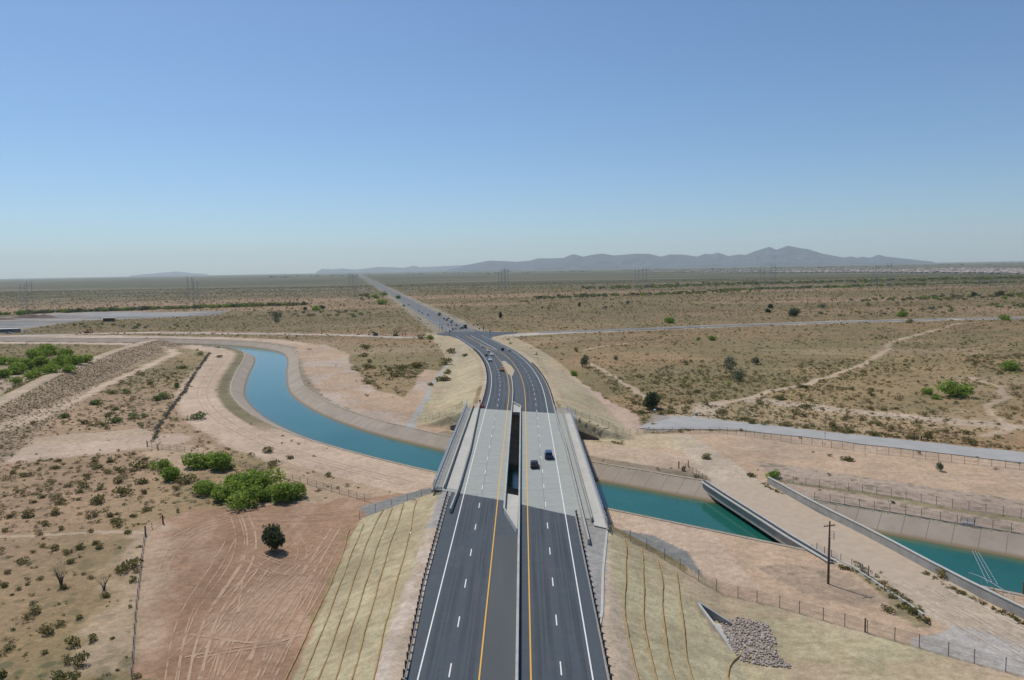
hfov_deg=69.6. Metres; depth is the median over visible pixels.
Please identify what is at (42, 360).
mesquite tree
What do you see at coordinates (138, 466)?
creosote bush
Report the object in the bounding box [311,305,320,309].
mesquite tree
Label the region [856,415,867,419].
creosote bush
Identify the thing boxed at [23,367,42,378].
mesquite tree
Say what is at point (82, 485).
creosote bush
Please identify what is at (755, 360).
grey green tree
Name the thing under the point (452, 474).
highway bridge
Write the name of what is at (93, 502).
creosote bush
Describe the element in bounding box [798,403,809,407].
creosote bush
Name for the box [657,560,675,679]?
straw wattle
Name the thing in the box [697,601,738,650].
culvert
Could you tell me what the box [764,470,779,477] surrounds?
mesquite tree
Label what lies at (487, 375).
guardrail
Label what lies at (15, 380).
mesquite tree
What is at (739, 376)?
grey green tree
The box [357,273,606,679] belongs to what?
road
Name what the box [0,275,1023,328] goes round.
tree belt
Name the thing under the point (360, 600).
straw wattle
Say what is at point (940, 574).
flowering bush
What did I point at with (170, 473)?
mesquite tree
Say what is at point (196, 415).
green bush
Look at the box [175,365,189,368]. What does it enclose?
creosote bush
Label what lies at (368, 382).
creosote bush
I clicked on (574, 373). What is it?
mesquite tree
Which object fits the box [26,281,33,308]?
transmission tower
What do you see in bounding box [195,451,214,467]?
mesquite tree
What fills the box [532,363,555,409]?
guardrail
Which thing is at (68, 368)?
mesquite tree
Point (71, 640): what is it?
creosote bush
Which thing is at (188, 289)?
transmission tower
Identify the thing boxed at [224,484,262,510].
mesquite tree
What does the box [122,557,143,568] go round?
creosote bush
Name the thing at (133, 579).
creosote bush
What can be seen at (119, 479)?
creosote bush
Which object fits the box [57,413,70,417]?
green bush
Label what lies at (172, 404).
wire fence
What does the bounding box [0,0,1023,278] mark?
sky
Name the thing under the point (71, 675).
creosote bush
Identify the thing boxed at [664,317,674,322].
mesquite tree
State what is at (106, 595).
creosote bush
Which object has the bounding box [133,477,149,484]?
creosote bush
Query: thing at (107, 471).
creosote bush
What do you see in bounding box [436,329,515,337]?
junction paving
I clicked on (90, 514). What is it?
creosote bush
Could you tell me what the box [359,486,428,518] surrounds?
chain link fence
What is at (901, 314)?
mesquite tree
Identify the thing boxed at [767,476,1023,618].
canal wall
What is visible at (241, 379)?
canal lining
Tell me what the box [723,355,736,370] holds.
grey green tree
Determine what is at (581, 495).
highway bridge
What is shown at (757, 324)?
side road
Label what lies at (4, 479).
creosote bush
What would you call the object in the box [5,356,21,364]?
mesquite tree
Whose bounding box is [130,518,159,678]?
wire fence
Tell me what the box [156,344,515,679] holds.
tyre tracks
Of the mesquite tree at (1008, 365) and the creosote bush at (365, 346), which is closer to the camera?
the mesquite tree at (1008, 365)
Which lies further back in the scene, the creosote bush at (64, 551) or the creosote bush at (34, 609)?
the creosote bush at (64, 551)
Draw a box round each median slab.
[504,493,517,532]
[512,401,519,414]
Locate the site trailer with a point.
(3, 330)
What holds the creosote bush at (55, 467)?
on the ground
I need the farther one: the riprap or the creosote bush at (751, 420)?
the creosote bush at (751, 420)
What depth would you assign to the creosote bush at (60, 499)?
176.34 m
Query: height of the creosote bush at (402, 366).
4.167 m
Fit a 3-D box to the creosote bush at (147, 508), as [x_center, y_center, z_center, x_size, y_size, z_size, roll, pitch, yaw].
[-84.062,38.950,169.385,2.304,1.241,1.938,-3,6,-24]
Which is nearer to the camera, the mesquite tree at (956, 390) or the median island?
the mesquite tree at (956, 390)
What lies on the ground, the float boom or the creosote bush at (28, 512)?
the creosote bush at (28, 512)
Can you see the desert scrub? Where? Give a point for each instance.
(632, 398)
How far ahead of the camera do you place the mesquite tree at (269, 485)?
176.63 m
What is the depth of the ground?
200.79 m
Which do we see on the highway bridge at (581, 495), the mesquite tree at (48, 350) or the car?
the car
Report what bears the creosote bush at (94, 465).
on the ground
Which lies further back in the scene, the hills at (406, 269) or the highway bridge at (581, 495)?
the hills at (406, 269)
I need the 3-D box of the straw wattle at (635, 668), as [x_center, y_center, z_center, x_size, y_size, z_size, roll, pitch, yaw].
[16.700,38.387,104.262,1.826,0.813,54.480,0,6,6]
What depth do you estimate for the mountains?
27976.02 m
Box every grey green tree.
[269,310,282,318]
[580,355,589,366]
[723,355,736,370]
[731,368,745,380]
[751,357,760,364]
[935,462,943,469]
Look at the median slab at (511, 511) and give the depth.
144.35 m
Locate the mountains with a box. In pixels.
[446,246,934,271]
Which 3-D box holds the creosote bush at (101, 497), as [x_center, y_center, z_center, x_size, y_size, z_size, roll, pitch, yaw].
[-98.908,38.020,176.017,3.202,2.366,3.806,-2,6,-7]
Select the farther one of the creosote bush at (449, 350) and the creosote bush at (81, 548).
the creosote bush at (449, 350)
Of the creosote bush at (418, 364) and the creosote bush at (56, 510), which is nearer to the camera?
the creosote bush at (56, 510)
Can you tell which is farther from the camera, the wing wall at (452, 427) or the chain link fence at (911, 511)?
the wing wall at (452, 427)
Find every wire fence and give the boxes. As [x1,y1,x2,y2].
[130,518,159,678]
[153,351,209,438]
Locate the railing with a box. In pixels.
[968,572,1013,596]
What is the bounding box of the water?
[197,344,1023,592]
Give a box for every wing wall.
[450,424,457,429]
[577,430,598,439]
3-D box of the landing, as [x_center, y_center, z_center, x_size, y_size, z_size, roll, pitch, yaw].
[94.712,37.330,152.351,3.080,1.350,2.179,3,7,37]
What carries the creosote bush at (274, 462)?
on the ground
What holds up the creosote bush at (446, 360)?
on the ground
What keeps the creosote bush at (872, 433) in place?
on the ground
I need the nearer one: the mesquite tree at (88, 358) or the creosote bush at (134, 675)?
the creosote bush at (134, 675)
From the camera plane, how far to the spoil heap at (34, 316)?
981.11 m
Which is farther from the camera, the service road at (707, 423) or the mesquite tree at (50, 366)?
the mesquite tree at (50, 366)
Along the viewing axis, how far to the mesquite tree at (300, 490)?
176.35 m
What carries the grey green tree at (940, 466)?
on the ground
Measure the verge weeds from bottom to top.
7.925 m
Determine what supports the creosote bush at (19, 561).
on the ground
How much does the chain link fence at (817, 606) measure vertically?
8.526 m
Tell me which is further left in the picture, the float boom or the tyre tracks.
the tyre tracks
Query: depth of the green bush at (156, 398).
317.16 m
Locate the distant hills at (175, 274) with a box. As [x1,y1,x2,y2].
[130,272,207,276]
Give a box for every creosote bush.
[0,581,8,587]
[0,668,7,677]
[2,475,15,480]
[3,643,16,651]
[13,556,30,564]
[14,611,37,620]
[20,509,34,517]
[23,470,34,476]
[27,605,41,613]
[36,622,54,632]
[40,625,53,634]
[48,544,59,550]
[49,465,61,468]
[49,669,65,678]
[50,508,59,515]
[50,670,78,679]
[54,497,65,503]
[54,500,67,505]
[55,619,67,627]
[62,549,72,555]
[63,657,73,664]
[64,635,79,645]
[72,650,89,666]
[75,546,85,549]
[77,481,88,487]
[85,509,95,519]
[87,633,98,641]
[88,499,102,505]
[90,462,102,469]
[90,493,105,503]
[95,543,103,549]
[97,421,109,425]
[99,592,110,597]
[102,468,112,474]
[104,512,113,517]
[111,485,134,494]
[111,517,123,526]
[112,476,123,482]
[113,467,127,470]
[114,563,129,573]
[119,472,132,477]
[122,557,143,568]
[128,460,148,469]
[128,575,138,582]
[132,672,140,677]
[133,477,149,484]
[142,507,151,510]
[170,479,187,484]
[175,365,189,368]
[178,472,196,483]
[261,446,273,452]
[267,459,280,465]
[359,344,372,348]
[361,379,374,383]
[385,369,407,376]
[395,364,406,370]
[411,361,423,368]
[434,375,450,380]
[438,357,452,364]
[446,348,455,352]
[701,453,711,459]
[715,408,725,413]
[748,418,756,423]
[773,394,783,399]
[779,420,791,425]
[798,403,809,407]
[828,421,834,427]
[840,456,855,461]
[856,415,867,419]
[868,431,879,435]
[880,603,896,613]
[906,429,922,434]
[906,607,917,612]
[922,430,934,437]
[960,429,970,434]
[966,438,977,443]
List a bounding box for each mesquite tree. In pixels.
[0,356,10,364]
[0,369,10,377]
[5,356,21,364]
[5,377,22,383]
[8,362,28,374]
[18,358,35,369]
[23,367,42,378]
[25,348,44,358]
[32,356,49,366]
[34,347,52,356]
[37,343,60,354]
[40,360,63,372]
[46,353,70,365]
[57,348,74,356]
[61,364,76,371]
[64,354,84,364]
[78,354,93,362]
[147,458,173,469]
[158,465,183,481]
[181,452,208,469]
[191,479,216,494]
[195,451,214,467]
[204,451,235,471]
[210,479,245,501]
[223,473,237,485]
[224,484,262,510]
[228,469,261,488]
[245,467,285,491]
[256,488,271,501]
[265,484,276,500]
[267,480,296,502]
[289,481,306,499]
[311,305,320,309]
[377,298,386,304]
[570,370,577,375]
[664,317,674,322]
[708,335,716,340]
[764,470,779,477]
[895,310,908,316]
[920,386,933,393]
[931,393,943,399]
[935,379,975,397]
[998,314,1010,320]
[1000,360,1020,369]
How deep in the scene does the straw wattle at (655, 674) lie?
103.57 m
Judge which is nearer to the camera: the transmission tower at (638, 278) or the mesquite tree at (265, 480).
the mesquite tree at (265, 480)
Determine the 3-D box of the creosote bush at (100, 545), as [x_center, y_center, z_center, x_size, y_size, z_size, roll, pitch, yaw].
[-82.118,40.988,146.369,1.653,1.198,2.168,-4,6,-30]
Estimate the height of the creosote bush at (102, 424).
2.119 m
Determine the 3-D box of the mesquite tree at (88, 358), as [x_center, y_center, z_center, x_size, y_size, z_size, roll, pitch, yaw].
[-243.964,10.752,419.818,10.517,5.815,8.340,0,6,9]
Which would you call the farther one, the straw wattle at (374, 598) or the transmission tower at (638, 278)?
the transmission tower at (638, 278)
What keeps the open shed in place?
on the ground
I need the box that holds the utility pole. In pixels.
[824,521,834,583]
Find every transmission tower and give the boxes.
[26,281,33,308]
[187,277,194,302]
[635,268,640,289]
[758,269,764,288]
[770,264,775,290]
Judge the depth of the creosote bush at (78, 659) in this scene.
102.27 m
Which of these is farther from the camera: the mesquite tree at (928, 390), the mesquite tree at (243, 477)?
the mesquite tree at (928, 390)
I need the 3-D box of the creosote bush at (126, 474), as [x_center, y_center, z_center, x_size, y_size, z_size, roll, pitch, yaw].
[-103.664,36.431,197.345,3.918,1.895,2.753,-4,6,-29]
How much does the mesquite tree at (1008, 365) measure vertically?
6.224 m
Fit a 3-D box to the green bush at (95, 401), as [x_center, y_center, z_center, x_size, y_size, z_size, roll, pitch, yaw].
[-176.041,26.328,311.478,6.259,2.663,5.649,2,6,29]
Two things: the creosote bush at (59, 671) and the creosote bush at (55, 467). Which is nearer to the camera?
the creosote bush at (59, 671)
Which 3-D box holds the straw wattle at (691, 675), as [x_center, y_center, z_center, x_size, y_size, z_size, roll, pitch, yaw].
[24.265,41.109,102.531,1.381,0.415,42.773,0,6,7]
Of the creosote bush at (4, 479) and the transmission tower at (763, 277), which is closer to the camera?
the creosote bush at (4, 479)
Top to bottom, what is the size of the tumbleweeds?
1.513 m
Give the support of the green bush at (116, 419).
on the ground
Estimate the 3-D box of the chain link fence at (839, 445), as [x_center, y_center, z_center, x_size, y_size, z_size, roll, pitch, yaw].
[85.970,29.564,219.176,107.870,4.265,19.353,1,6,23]
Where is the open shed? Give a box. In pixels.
[100,317,117,320]
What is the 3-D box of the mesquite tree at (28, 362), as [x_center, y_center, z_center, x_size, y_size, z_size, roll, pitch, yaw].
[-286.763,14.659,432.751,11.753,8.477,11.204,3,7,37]
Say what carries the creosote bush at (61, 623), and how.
on the ground
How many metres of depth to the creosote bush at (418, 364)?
408.55 m
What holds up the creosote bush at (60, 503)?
on the ground
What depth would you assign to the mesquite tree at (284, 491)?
173.24 m
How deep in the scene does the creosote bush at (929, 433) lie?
226.07 m
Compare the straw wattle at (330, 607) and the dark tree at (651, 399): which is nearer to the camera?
the straw wattle at (330, 607)
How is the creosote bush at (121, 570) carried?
on the ground
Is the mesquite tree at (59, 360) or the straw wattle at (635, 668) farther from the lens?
the mesquite tree at (59, 360)
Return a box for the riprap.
[721,616,790,667]
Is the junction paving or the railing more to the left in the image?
the junction paving
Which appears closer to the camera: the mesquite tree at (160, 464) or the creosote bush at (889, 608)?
the creosote bush at (889, 608)
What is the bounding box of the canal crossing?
[700,480,976,596]
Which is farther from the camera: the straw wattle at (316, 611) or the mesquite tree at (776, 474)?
the mesquite tree at (776, 474)
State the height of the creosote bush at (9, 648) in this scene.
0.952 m
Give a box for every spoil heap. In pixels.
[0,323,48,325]
[11,314,56,317]
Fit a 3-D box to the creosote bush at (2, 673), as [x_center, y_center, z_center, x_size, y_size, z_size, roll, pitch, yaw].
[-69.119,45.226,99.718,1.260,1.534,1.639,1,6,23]
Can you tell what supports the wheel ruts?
on the ground
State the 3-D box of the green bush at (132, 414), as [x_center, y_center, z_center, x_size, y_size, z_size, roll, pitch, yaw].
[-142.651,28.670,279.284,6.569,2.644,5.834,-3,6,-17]
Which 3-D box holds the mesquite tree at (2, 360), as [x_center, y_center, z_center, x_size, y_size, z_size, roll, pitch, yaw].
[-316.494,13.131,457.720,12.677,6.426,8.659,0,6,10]
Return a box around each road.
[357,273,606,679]
[538,317,1023,332]
[640,418,1023,462]
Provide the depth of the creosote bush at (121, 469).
203.75 m
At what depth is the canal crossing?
149.56 m
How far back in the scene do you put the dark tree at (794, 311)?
764.05 m
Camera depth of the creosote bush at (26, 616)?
116.11 m
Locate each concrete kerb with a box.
[600,530,607,623]
[832,556,924,615]
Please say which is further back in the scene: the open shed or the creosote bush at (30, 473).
the open shed
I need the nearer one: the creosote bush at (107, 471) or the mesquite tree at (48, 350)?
the creosote bush at (107, 471)
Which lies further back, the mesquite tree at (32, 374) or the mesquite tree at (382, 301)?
the mesquite tree at (382, 301)
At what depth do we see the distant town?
4987.91 m
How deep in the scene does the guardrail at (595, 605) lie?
104.78 m
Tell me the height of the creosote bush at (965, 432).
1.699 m
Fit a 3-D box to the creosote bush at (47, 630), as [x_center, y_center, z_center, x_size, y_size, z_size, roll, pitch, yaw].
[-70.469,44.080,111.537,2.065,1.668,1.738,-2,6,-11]
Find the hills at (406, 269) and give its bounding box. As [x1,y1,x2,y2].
[316,265,463,272]
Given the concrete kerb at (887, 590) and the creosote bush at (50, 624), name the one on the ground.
the creosote bush at (50, 624)
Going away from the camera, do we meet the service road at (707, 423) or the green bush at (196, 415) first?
the service road at (707, 423)
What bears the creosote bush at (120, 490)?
on the ground
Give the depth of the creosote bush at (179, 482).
189.32 m
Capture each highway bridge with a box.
[431,374,512,512]
[515,405,608,679]
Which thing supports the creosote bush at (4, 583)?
on the ground
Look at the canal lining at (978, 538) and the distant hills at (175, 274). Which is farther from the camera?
the distant hills at (175, 274)
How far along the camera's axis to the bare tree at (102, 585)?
126.68 m
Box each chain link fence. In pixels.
[146,440,370,501]
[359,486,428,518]
[611,521,1023,675]
[619,427,1023,469]
[687,464,836,556]
[780,473,1022,516]
[814,492,1023,532]
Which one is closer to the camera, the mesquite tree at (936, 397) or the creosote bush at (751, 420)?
the creosote bush at (751, 420)
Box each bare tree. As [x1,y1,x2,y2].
[51,559,65,584]
[97,575,108,589]
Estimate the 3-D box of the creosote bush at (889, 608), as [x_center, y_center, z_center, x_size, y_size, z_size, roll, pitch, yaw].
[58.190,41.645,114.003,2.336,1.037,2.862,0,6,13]
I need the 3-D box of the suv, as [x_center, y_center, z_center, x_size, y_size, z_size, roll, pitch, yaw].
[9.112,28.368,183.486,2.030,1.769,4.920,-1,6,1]
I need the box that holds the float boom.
[972,551,997,583]
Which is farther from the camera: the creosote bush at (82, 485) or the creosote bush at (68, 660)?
the creosote bush at (82, 485)
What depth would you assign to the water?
192.34 m
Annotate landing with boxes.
[960,516,978,524]
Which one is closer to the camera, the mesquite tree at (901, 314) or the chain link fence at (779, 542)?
the chain link fence at (779, 542)
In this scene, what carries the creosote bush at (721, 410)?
on the ground
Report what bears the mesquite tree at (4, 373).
on the ground
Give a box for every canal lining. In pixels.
[0,337,1023,559]
[3,341,1023,595]
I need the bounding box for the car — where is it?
[530,460,537,467]
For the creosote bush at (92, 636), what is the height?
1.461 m
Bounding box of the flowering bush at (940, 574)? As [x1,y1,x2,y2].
[936,568,946,579]
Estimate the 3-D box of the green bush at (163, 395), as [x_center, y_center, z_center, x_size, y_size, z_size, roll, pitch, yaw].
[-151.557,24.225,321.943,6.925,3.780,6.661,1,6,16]
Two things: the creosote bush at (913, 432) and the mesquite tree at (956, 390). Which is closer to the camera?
the creosote bush at (913, 432)
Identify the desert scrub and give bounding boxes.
[0,274,1023,679]
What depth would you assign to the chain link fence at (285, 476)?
189.13 m
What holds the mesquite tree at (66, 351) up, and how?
on the ground
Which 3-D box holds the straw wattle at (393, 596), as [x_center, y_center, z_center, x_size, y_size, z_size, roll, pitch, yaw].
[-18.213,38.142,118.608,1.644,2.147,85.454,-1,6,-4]
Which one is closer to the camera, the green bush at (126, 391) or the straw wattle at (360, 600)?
the straw wattle at (360, 600)
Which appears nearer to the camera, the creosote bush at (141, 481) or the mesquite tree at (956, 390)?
the creosote bush at (141, 481)
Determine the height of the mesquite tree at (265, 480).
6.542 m
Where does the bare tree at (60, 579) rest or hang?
on the ground
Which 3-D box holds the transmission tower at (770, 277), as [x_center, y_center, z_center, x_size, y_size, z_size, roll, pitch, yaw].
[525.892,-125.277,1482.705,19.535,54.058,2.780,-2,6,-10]
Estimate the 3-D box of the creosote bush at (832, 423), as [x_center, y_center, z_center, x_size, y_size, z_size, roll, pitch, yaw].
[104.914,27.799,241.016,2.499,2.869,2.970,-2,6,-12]
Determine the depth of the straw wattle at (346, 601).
114.87 m
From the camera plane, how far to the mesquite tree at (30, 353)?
484.57 m
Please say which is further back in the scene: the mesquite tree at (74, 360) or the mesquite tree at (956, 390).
the mesquite tree at (74, 360)
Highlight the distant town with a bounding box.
[270,262,1023,276]
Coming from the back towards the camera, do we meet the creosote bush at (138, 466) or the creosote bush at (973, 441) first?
the creosote bush at (973, 441)
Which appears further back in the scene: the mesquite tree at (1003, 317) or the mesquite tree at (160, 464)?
the mesquite tree at (1003, 317)
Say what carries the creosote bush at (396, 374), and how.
on the ground
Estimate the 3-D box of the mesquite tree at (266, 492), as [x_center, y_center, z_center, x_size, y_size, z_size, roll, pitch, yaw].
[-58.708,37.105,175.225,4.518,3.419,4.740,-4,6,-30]
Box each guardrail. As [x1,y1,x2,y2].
[401,491,448,679]
[473,348,487,404]
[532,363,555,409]
[575,510,611,679]
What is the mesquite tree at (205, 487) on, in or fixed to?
on the ground
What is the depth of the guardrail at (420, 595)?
108.45 m
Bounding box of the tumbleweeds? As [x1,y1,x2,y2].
[150,352,210,441]
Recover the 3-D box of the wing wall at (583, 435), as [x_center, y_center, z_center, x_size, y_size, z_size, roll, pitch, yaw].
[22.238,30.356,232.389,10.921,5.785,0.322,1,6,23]
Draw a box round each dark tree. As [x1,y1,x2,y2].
[261,523,285,552]
[642,391,660,408]
[788,308,801,315]
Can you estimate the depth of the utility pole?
123.78 m
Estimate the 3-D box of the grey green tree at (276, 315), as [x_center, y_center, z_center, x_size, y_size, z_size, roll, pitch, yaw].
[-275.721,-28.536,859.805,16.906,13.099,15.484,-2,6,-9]
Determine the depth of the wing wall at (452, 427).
249.98 m
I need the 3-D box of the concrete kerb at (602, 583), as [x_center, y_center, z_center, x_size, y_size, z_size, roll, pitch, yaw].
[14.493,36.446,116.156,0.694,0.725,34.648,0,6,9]
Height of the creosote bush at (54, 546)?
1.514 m
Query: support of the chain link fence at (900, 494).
on the ground
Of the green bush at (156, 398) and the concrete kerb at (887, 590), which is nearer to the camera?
the concrete kerb at (887, 590)
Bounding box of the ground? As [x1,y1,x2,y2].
[0,261,1023,679]
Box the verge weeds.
[633,409,1023,624]
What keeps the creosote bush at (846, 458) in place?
on the ground
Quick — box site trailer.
[0,328,20,332]
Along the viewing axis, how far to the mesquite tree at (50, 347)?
508.95 m
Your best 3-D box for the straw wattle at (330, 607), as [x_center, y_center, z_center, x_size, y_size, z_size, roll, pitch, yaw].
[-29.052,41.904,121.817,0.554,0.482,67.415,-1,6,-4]
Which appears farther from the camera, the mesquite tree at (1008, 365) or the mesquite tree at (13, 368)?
the mesquite tree at (13, 368)
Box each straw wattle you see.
[285,529,349,679]
[302,524,363,679]
[317,509,383,679]
[335,507,392,679]
[351,502,403,679]
[372,499,416,679]
[623,538,638,679]
[640,548,657,679]
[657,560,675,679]
[676,572,693,679]
[727,651,742,679]
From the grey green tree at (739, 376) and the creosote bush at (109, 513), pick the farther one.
the grey green tree at (739, 376)
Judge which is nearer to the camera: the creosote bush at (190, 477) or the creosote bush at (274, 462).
the creosote bush at (190, 477)
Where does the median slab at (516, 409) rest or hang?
on the road at (467, 627)
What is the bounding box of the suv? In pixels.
[544,450,552,458]
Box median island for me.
[502,361,514,375]
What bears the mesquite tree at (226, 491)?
on the ground
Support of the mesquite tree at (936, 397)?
on the ground
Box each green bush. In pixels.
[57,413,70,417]
[90,399,103,404]
[105,416,122,422]
[106,389,117,393]
[120,388,131,393]
[127,413,144,418]
[151,395,161,400]
[157,391,173,398]
[186,411,207,419]
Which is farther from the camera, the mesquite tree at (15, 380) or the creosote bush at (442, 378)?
the mesquite tree at (15, 380)
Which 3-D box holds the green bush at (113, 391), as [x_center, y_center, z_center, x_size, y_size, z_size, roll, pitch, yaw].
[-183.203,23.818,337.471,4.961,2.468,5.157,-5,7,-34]
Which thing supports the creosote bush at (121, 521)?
on the ground
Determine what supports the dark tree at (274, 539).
on the ground
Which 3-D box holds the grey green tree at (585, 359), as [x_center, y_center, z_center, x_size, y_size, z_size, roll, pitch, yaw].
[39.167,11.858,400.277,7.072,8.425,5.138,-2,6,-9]
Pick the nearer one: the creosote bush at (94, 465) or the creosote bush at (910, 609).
the creosote bush at (910, 609)
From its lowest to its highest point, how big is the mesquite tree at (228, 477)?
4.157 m
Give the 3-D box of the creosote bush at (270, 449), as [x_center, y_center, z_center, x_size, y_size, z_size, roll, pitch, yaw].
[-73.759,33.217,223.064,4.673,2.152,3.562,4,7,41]
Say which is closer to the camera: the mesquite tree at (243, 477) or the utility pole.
the utility pole
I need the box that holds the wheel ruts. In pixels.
[201,345,1023,657]
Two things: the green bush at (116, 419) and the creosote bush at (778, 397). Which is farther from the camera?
the creosote bush at (778, 397)
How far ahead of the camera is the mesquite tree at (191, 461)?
205.46 m
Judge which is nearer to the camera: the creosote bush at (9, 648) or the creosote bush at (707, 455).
the creosote bush at (9, 648)
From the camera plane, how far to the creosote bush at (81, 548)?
145.77 m
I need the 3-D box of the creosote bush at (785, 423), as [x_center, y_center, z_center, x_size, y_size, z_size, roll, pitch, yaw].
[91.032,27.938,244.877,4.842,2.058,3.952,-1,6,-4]
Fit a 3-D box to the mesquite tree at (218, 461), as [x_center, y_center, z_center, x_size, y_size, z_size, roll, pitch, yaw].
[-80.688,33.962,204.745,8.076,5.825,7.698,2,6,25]
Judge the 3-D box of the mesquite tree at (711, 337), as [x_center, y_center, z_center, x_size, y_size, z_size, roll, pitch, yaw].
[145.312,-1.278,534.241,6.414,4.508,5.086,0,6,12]
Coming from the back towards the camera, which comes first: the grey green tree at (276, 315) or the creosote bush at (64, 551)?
the grey green tree at (276, 315)
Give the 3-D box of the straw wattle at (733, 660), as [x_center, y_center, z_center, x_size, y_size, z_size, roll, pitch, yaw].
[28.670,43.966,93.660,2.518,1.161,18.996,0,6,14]

